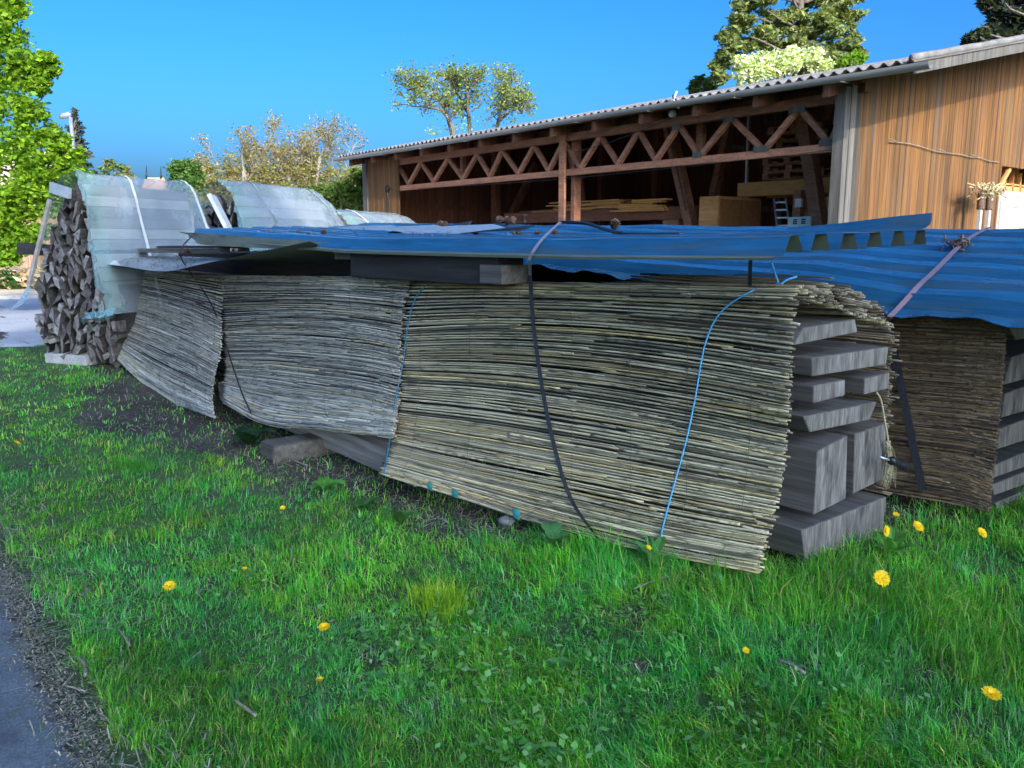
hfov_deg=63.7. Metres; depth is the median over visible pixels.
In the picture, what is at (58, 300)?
split log
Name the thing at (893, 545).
dandelion leaves
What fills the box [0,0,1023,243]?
sky
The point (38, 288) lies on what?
split log
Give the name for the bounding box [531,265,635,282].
support beam
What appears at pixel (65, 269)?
split log
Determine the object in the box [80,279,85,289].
split log
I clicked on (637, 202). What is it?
loose board
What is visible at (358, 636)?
plantain plant
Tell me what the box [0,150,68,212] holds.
house
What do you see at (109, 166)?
young tree
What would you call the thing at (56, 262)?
split log
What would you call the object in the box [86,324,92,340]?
split log
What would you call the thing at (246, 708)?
stick
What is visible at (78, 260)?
split log
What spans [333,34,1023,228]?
timber barn
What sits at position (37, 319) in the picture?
split log
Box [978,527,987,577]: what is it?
dandelion
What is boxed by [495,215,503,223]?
pine cone
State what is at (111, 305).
cover plank
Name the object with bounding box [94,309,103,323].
split log
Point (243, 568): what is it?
dandelion
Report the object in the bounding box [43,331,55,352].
split log
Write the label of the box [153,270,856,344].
timber beam
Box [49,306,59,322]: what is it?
split log
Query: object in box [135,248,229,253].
board
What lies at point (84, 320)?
split log
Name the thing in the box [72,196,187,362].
stacked wood
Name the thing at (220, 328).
tie cord
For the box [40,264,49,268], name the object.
split log
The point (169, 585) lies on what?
dandelion
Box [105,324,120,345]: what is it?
split log
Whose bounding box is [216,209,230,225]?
split log
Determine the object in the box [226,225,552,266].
needle litter
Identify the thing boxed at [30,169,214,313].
plastic sheeting
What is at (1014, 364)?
timber beam
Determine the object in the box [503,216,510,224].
pine cone
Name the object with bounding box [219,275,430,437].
reed mat
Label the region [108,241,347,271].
warped sheet
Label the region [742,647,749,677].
dandelion
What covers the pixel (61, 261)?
split log
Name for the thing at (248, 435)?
dock plant
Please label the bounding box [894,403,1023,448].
timber beam
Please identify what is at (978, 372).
reed mat
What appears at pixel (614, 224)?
pine cone
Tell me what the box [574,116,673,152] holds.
wire
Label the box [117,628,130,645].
stick
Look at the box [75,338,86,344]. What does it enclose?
split log
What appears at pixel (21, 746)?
asphalt path
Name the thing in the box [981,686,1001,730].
dandelion
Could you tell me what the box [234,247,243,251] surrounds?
split log
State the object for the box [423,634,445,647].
plantain plant
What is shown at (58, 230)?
split log
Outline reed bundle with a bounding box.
[601,273,871,313]
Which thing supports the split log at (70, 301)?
on the split log at (67, 311)
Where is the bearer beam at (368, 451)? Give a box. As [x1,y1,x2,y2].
[218,382,439,486]
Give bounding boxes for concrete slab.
[45,351,105,365]
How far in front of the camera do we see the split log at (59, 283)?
10.80 m
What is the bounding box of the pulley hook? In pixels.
[384,185,389,212]
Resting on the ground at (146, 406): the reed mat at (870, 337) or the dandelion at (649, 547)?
the dandelion at (649, 547)
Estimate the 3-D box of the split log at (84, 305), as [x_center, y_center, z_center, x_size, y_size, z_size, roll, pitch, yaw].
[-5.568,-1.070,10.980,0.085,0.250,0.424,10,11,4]
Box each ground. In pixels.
[0,244,1023,767]
[0,287,37,294]
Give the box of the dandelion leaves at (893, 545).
[868,526,923,555]
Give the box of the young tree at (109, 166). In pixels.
[93,157,136,186]
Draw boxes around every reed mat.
[117,270,230,418]
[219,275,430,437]
[379,281,893,583]
[821,301,901,494]
[862,318,1006,512]
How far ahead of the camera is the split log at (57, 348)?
11.08 m
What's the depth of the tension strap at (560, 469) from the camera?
4.85 m
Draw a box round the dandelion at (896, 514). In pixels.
[893,512,898,560]
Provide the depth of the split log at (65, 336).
10.98 m
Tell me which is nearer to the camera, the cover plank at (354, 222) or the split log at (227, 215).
the split log at (227, 215)
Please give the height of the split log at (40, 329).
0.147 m
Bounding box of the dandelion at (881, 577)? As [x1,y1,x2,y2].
[873,570,889,623]
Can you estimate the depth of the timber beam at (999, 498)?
5.16 m
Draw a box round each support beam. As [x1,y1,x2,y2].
[178,251,350,275]
[350,253,522,285]
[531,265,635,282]
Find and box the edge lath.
[27,199,51,285]
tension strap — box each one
[527,222,599,539]
[748,260,751,285]
[884,227,991,490]
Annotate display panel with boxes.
[788,216,811,226]
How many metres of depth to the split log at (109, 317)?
10.68 m
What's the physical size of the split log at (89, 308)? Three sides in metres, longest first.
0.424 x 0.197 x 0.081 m
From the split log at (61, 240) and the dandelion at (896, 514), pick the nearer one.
the dandelion at (896, 514)
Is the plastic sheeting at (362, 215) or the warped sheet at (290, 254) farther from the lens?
the plastic sheeting at (362, 215)
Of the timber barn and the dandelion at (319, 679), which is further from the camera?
the timber barn
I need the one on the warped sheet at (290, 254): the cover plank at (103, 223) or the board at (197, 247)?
the board at (197, 247)
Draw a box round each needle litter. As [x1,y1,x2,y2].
[116,254,210,269]
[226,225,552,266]
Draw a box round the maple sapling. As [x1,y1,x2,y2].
[834,49,868,68]
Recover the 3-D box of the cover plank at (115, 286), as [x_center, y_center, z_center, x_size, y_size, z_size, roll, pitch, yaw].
[-4.965,-1.373,11.489,0.059,0.172,1.780,4,11,22]
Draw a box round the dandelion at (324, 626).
[318,622,329,650]
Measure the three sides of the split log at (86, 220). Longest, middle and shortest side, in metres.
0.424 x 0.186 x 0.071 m
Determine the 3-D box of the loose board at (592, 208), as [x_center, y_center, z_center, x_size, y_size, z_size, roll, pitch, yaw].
[1.868,-4.364,20.489,0.146,0.026,2.305,-8,13,-39]
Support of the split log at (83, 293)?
on the split log at (84, 305)
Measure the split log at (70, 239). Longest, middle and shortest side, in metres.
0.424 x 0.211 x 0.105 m
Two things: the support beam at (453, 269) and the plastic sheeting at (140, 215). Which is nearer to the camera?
the support beam at (453, 269)
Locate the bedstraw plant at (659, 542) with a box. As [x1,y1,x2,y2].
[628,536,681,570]
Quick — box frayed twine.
[876,392,895,488]
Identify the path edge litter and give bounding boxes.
[0,489,283,767]
[0,520,141,767]
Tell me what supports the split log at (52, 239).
on the split log at (47, 253)
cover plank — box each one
[83,184,187,200]
[86,195,189,210]
[87,206,190,219]
[89,217,192,229]
[90,228,192,238]
[92,240,194,249]
[95,253,177,266]
[97,267,157,280]
[101,278,182,293]
[108,295,122,308]
[232,195,322,210]
[237,206,325,220]
[241,217,328,227]
[253,248,269,250]
[334,212,401,221]
[341,219,403,224]
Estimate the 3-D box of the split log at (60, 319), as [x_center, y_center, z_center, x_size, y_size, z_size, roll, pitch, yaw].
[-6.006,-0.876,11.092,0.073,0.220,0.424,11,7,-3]
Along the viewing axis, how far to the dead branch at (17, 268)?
28.35 m
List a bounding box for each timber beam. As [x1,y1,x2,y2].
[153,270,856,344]
[164,280,887,375]
[165,301,875,431]
[169,291,844,402]
[171,340,885,558]
[174,313,846,513]
[818,369,888,394]
[821,420,886,492]
[836,331,1023,383]
[879,314,1023,339]
[888,433,1023,476]
[891,477,1023,511]
[894,376,1023,416]
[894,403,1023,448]
[912,467,1023,494]
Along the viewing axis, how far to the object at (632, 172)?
16.05 m
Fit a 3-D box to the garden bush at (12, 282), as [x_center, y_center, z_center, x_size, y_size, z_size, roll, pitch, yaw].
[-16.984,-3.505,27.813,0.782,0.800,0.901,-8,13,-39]
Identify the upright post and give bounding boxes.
[792,190,804,216]
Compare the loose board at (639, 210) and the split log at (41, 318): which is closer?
the split log at (41, 318)
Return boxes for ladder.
[773,198,788,225]
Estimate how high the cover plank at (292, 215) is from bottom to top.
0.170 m
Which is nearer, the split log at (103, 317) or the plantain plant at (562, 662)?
the plantain plant at (562, 662)
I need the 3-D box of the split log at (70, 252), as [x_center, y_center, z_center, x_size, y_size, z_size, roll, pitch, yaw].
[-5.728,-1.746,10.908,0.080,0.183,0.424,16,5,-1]
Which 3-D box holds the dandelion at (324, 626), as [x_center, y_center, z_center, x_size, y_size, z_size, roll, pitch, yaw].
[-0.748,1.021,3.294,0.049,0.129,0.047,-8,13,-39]
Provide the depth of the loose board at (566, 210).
21.25 m
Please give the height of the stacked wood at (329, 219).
0.648 m
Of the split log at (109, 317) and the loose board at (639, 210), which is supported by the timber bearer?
the loose board at (639, 210)
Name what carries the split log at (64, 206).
on the split log
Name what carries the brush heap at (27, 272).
on the yard ground at (21, 291)
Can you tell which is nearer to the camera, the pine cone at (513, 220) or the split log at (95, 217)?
the pine cone at (513, 220)
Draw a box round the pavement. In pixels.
[0,298,43,346]
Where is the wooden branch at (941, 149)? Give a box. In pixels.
[889,138,999,162]
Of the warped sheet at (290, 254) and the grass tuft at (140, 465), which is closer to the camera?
the grass tuft at (140, 465)
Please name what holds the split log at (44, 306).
on the split log at (41, 318)
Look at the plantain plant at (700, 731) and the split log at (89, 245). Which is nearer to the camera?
the plantain plant at (700, 731)
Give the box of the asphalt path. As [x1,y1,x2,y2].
[0,580,84,767]
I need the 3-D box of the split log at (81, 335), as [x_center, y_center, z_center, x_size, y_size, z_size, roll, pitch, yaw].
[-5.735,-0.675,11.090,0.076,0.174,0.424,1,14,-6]
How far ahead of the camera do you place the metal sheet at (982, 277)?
5.41 m
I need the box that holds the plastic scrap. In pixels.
[452,221,471,225]
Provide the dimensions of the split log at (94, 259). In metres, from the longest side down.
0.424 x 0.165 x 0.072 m
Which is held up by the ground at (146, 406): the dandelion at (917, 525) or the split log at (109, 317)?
the dandelion at (917, 525)
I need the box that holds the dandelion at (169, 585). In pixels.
[162,581,175,608]
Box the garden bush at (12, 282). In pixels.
[0,268,22,289]
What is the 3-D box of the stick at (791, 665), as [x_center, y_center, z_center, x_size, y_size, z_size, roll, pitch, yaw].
[1.048,1.056,3.095,0.012,0.017,0.120,-7,12,-35]
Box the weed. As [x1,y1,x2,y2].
[352,497,382,507]
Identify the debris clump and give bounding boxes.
[937,234,972,250]
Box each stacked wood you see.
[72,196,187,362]
[217,200,263,251]
[325,215,344,226]
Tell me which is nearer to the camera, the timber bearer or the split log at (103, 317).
the split log at (103, 317)
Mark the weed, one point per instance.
(363, 502)
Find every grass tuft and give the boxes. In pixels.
[92,450,159,477]
[389,566,481,631]
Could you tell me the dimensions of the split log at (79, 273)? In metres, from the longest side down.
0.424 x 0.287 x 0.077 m
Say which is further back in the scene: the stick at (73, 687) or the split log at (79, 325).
the split log at (79, 325)
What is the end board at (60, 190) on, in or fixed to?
on the plastic sheeting at (140, 215)
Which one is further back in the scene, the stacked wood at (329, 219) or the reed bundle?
the stacked wood at (329, 219)
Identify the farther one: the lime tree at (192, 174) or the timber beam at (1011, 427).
the lime tree at (192, 174)
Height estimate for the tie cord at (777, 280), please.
1.499 m
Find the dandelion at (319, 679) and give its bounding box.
[316,677,324,706]
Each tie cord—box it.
[180,236,251,412]
[383,282,435,473]
[660,262,796,536]
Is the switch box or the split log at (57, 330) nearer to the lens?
the split log at (57, 330)
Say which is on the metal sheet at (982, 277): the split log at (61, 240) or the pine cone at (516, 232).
the pine cone at (516, 232)
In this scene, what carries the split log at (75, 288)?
on the split log
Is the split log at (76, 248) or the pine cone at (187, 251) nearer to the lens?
the pine cone at (187, 251)
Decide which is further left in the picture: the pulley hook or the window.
the pulley hook
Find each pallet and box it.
[762,154,831,165]
[762,170,824,180]
[763,162,830,172]
[767,122,833,134]
[772,129,831,141]
[776,138,820,148]
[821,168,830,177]
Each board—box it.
[49,182,71,198]
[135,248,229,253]
[156,246,242,247]
[207,193,231,227]
[532,209,593,211]
[546,201,622,206]
[549,199,622,203]
[554,203,623,207]
[554,206,615,209]
[591,200,622,202]
[597,205,618,206]
[610,209,668,211]
[616,205,666,207]
[619,203,656,205]
[619,207,667,209]
[631,198,671,201]
[631,201,666,203]
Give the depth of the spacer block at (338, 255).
6.76 m
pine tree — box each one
[706,0,871,86]
[958,0,1023,44]
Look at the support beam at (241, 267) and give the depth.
9.29 m
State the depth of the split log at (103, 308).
10.62 m
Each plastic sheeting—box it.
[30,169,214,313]
[189,179,342,250]
[323,209,414,224]
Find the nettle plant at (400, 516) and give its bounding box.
[380,508,420,523]
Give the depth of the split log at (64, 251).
10.70 m
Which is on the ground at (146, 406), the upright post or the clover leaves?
the clover leaves
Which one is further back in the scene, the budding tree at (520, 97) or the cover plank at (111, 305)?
the budding tree at (520, 97)
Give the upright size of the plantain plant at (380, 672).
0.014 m
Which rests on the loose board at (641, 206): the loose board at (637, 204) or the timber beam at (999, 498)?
the loose board at (637, 204)
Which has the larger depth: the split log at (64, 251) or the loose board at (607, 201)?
the loose board at (607, 201)
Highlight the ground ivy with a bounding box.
[534,521,569,546]
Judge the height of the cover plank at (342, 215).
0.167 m
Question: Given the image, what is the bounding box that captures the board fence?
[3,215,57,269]
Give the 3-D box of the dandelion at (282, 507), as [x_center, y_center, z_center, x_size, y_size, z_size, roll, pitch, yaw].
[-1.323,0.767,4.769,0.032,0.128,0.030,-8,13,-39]
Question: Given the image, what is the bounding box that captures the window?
[997,200,1021,228]
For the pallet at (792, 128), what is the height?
0.144 m
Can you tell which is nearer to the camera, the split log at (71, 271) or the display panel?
the split log at (71, 271)
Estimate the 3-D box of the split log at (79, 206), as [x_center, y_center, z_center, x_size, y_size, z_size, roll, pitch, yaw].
[-5.554,-2.251,10.714,0.049,0.278,0.424,20,9,0]
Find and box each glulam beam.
[737,177,829,196]
[766,193,828,197]
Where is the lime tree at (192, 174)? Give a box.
[163,157,212,240]
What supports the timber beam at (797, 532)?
on the ground at (146, 406)
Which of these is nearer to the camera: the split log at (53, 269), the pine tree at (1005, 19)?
the split log at (53, 269)
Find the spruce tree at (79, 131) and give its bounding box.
[64,107,104,184]
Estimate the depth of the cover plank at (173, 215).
11.28 m
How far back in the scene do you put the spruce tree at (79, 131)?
44.33 m
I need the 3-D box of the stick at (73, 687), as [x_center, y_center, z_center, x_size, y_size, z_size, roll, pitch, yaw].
[-1.558,1.086,2.944,0.099,0.007,0.009,4,11,22]
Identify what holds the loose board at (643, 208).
on the loose board at (639, 210)
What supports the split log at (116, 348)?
on the split log at (117, 364)
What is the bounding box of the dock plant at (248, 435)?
[231,425,275,444]
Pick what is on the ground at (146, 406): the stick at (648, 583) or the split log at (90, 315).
the stick at (648, 583)
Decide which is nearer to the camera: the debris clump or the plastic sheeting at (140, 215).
the debris clump
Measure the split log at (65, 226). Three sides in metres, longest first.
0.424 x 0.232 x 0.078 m
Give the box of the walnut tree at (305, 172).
[185,107,367,215]
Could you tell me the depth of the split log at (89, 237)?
10.63 m
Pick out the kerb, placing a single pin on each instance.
(18, 296)
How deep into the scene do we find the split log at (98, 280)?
10.60 m
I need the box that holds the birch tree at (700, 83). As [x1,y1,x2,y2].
[685,73,718,93]
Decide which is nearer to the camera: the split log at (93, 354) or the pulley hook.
the split log at (93, 354)
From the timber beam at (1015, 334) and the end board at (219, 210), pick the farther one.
the end board at (219, 210)
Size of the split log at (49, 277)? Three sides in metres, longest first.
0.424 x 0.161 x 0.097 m
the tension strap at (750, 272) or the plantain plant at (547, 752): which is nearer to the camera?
the plantain plant at (547, 752)
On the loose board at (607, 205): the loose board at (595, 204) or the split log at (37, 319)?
the loose board at (595, 204)
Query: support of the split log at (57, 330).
on the split log at (65, 348)
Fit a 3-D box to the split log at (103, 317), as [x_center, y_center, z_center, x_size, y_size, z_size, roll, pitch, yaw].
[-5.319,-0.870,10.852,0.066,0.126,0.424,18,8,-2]
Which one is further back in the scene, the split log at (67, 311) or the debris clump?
the split log at (67, 311)
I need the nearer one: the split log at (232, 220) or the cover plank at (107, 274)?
the cover plank at (107, 274)
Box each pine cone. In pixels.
[185,248,190,255]
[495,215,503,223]
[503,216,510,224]
[510,216,516,223]
[512,230,521,234]
[521,214,528,223]
[609,218,620,229]
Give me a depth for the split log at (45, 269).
10.94 m
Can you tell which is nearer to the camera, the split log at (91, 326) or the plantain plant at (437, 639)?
the plantain plant at (437, 639)
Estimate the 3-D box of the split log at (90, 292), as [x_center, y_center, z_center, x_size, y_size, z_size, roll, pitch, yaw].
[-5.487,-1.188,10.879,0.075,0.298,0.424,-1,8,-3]
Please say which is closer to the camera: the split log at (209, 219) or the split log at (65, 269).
the split log at (65, 269)
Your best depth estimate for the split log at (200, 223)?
13.15 m
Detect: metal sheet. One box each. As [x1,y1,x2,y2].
[180,213,931,259]
[329,223,1023,327]
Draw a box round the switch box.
[795,199,803,206]
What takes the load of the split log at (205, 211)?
on the split log at (209, 219)
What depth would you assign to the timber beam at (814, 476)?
4.58 m
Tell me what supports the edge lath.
attached to the plastic sheeting at (140, 215)
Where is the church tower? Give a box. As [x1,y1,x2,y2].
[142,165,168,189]
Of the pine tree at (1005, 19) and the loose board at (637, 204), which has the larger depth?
the pine tree at (1005, 19)
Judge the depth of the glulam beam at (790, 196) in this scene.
17.65 m
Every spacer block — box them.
[335,251,439,259]
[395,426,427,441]
[480,264,527,283]
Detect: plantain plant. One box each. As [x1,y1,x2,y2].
[355,631,373,639]
[365,670,386,679]
[381,646,401,656]
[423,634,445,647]
[519,744,539,755]
[544,747,566,759]
[545,657,570,670]
[695,727,722,744]
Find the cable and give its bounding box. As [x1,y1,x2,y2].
[559,220,682,233]
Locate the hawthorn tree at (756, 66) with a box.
[729,44,835,226]
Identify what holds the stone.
on the ground at (146, 406)
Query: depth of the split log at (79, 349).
10.94 m
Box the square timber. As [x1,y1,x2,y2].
[17,242,53,255]
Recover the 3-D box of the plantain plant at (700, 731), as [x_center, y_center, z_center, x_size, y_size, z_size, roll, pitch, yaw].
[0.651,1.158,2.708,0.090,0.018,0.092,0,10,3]
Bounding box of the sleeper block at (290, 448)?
[260,421,406,463]
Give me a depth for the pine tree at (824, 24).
29.02 m
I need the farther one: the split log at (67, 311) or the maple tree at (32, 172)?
the maple tree at (32, 172)
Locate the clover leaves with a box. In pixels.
[167,543,979,767]
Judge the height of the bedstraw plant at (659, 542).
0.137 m
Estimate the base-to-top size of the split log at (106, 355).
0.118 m
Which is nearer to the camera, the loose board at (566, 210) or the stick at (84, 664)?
the stick at (84, 664)
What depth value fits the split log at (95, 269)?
10.65 m
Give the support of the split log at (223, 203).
on the split log at (227, 215)
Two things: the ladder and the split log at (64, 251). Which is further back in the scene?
the ladder
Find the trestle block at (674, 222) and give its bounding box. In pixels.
[663,219,683,224]
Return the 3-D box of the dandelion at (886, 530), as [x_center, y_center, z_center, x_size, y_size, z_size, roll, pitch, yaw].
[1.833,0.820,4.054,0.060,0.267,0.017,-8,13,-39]
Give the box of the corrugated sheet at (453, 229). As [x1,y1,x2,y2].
[338,224,534,233]
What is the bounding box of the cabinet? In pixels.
[699,196,760,226]
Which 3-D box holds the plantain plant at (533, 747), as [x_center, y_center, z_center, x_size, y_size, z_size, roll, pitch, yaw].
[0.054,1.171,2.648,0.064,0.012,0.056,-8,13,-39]
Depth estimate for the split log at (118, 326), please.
10.74 m
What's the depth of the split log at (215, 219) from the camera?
13.07 m
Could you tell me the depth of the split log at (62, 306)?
10.92 m
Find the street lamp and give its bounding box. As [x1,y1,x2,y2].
[58,112,75,149]
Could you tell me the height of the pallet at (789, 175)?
0.144 m
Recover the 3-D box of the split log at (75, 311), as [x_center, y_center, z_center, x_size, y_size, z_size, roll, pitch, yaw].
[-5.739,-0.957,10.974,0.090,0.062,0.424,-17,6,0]
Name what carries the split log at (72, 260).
on the split log at (71, 271)
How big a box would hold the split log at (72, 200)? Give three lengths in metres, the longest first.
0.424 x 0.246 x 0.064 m
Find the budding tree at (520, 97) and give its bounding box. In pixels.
[382,54,538,135]
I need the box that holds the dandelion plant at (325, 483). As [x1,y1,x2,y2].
[308,476,346,489]
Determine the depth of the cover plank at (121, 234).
11.24 m
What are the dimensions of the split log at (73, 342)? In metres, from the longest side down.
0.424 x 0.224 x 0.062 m
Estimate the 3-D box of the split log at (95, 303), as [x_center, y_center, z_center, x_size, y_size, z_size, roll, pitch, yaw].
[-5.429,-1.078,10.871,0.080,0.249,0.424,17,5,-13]
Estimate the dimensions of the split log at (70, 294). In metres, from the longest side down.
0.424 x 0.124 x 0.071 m
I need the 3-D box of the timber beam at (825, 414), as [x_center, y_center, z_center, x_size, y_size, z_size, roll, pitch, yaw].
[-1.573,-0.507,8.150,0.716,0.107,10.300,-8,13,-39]
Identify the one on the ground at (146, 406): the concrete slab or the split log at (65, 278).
the concrete slab
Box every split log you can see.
[34,277,46,298]
[34,314,41,324]
[36,324,47,334]
[38,294,49,314]
[39,314,49,325]
[40,258,53,271]
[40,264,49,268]
[40,272,46,282]
[40,282,58,293]
[41,333,55,346]
[42,248,53,261]
[42,335,59,343]
[43,307,53,323]
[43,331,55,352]
[44,272,53,283]
[47,289,58,307]
[47,323,54,329]
[47,337,59,343]
[49,262,58,275]
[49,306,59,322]
[50,226,56,250]
[52,247,59,265]
[52,290,63,305]
[53,275,69,288]
[53,323,61,335]
[54,224,65,238]
[54,342,60,353]
[55,250,65,268]
[55,312,68,327]
[56,236,70,246]
[56,266,66,275]
[57,208,70,227]
[58,251,64,263]
[58,302,68,311]
[59,245,71,258]
[59,276,67,291]
[60,218,74,235]
[60,335,69,353]
[61,288,70,305]
[62,198,73,210]
[62,322,69,341]
[63,264,68,275]
[63,308,76,319]
[66,234,73,246]
[66,319,76,340]
[67,246,74,257]
[67,290,76,298]
[67,297,74,308]
[68,189,77,209]
[68,222,86,231]
[68,263,76,283]
[69,210,75,222]
[69,256,76,267]
[69,309,79,314]
[70,279,82,294]
[70,335,76,350]
[73,199,88,220]
[73,228,88,240]
[73,241,80,256]
[73,253,82,265]
[73,263,86,283]
[74,292,86,309]
[74,312,84,332]
[74,344,86,354]
[75,182,91,199]
[75,214,86,231]
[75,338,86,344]
[76,328,86,341]
[79,243,88,253]
[79,306,87,325]
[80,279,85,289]
[81,197,102,220]
[81,239,92,254]
[81,286,85,297]
[81,299,87,310]
[82,190,96,201]
[83,255,94,268]
[84,218,98,230]
[84,241,102,252]
[84,311,94,322]
[86,271,96,285]
[86,283,96,304]
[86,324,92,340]
[87,231,99,241]
[87,298,93,311]
[87,322,98,332]
[88,342,101,364]
[91,252,104,263]
[92,298,100,311]
[93,263,104,273]
[94,288,117,303]
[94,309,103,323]
[95,323,106,336]
[96,274,107,287]
[96,335,108,352]
[96,345,107,362]
[97,313,115,323]
[99,299,116,313]
[102,352,111,360]
[104,311,114,329]
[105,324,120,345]
[110,320,126,332]
[110,331,127,343]
[110,339,127,362]
[113,360,123,368]
[198,218,203,227]
[200,205,210,227]
[202,206,211,215]
[206,215,216,227]
[209,197,225,216]
[214,212,222,227]
[216,193,226,208]
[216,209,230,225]
[226,203,234,214]
[229,212,236,227]
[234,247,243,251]
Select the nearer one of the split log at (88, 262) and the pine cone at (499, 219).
the pine cone at (499, 219)
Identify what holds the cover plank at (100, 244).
on the cover plank at (104, 258)
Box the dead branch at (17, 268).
[2,256,40,271]
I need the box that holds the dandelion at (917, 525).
[913,521,924,563]
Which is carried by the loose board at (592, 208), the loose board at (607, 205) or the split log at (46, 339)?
the loose board at (607, 205)
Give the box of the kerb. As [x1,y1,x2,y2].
[0,294,37,298]
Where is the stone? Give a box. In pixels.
[497,515,515,528]
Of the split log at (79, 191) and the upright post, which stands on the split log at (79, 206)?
the split log at (79, 191)
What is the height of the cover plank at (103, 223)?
0.133 m
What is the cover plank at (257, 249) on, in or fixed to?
on the stacked wood at (240, 223)
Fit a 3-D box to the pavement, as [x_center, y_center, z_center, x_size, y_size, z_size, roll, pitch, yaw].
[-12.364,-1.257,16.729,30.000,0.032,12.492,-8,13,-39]
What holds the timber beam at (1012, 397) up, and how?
on the timber beam at (1011, 427)
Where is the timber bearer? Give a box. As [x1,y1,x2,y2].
[504,205,698,223]
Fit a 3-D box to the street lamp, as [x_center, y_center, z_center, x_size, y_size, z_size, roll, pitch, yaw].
[-12.480,-5.054,23.484,0.412,5.181,0.170,0,10,-2]
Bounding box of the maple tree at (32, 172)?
[0,0,94,267]
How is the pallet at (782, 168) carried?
on the pallet at (789, 175)
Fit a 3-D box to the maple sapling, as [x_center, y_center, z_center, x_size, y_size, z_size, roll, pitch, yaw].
[11.334,-7.270,28.195,1.112,7.967,0.756,3,10,14]
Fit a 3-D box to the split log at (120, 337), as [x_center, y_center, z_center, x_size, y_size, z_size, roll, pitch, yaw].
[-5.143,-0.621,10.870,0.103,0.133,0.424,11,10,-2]
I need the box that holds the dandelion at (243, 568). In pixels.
[241,567,248,588]
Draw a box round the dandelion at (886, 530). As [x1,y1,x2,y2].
[884,525,889,569]
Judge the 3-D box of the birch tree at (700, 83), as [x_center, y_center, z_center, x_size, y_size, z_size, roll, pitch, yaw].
[7.525,-8.205,33.154,1.228,8.119,1.112,-8,13,-39]
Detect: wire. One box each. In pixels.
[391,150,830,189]
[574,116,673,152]
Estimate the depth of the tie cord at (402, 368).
6.01 m
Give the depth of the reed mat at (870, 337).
4.65 m
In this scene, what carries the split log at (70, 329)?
on the split log at (73, 342)
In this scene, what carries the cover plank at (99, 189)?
on the cover plank at (144, 203)
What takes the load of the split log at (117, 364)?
on the ground at (146, 406)
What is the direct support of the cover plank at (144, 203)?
on the cover plank at (173, 215)
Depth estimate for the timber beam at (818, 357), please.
4.53 m
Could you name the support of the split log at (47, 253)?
on the split log at (44, 266)
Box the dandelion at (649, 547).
[647,545,651,584]
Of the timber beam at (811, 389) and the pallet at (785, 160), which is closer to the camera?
the timber beam at (811, 389)
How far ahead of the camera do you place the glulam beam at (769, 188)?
16.77 m
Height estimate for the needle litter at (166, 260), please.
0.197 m
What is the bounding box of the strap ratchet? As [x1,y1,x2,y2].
[879,456,910,470]
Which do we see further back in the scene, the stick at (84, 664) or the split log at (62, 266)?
the split log at (62, 266)
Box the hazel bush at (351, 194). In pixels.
[308,168,362,214]
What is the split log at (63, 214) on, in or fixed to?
on the split log at (58, 230)
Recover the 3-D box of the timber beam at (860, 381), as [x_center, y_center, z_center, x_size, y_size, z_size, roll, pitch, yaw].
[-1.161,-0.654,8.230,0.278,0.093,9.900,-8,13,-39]
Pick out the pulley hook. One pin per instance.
(387, 189)
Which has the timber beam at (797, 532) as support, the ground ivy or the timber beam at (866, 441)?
the timber beam at (866, 441)
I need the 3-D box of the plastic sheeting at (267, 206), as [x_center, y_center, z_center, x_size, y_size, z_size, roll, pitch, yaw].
[-3.974,-2.874,14.265,1.228,1.115,3.197,4,11,22]
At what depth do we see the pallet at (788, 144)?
16.71 m
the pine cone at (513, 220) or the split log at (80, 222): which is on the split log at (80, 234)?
the split log at (80, 222)
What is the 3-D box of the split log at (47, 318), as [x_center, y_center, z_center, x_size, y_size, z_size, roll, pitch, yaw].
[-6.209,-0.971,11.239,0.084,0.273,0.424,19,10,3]
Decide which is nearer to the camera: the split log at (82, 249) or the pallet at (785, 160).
the split log at (82, 249)
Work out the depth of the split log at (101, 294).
10.59 m
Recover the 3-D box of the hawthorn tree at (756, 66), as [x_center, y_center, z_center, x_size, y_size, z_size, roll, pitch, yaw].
[8.359,-6.758,26.155,3.351,7.646,1.302,1,10,6]
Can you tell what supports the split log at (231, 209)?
on the split log at (232, 220)
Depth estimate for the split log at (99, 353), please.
10.79 m
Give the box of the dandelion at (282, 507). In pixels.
[279,505,285,525]
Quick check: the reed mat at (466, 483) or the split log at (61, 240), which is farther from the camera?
the split log at (61, 240)
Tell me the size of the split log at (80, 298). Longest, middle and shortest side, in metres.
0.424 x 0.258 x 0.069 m
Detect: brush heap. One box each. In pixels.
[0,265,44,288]
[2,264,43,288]
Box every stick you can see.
[65,685,85,691]
[78,655,86,677]
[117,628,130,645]
[233,698,256,716]
[634,576,666,588]
[777,658,805,673]

